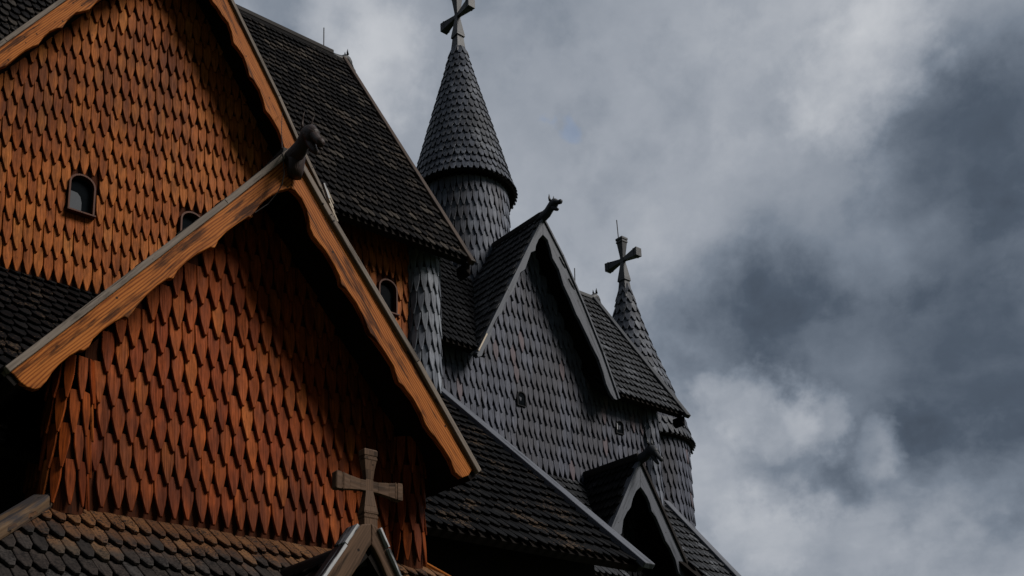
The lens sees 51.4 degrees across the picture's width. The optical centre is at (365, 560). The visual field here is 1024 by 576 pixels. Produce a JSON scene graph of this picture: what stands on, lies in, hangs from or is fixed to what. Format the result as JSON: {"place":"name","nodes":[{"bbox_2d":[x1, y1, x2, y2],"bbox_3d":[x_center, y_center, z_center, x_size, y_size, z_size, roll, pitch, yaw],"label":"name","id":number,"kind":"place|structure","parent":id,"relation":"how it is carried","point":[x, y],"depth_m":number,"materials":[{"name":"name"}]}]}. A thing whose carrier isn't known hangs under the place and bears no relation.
{"place":"outdoors","nodes":[
{"label":"outdoors","id":0,"kind":"place"},
{"bbox_2d":[0,0,740,575],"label":"stave church","id":1,"kind":"structure","parent":0,"point":[274,300],"depth_m":14.52,"materials":[{"name":"orange wood"}]},
{"bbox_2d":[65,174,95,219],"bbox_3d":[-4.074,-5.241,15.044,0.414,0.633,0.160,9,-16,-33],"label":"window","id":2,"kind":"structure","parent":1,"relation":"in","point":[81,189],"depth_m":15.08,"materials":[{"name":"brown glass"}]},
{"bbox_2d":[178,211,199,231],"bbox_3d":[-2.654,-5.018,15.988,0.414,0.633,0.160,9,-16,-33],"label":"window","id":3,"kind":"structure","parent":1,"relation":"in","point":[187,218],"depth_m":16.02,"materials":[{"name":"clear glass"}]},
{"bbox_2d":[376,278,399,317],"bbox_3d":[0.376,-4.527,18.000,0.414,0.643,0.160,9,-16,-33],"label":"window","id":4,"kind":"structure","parent":1,"relation":"in","point":[387,288],"depth_m":18.07,"materials":[{"name":"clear glass"}]},
{"bbox_2d":[234,0,1023,575],"label":"sky","id":5,"kind":"structure","parent":0,"point":[822,201],"materials":[{"name":"grey"}]}
]}

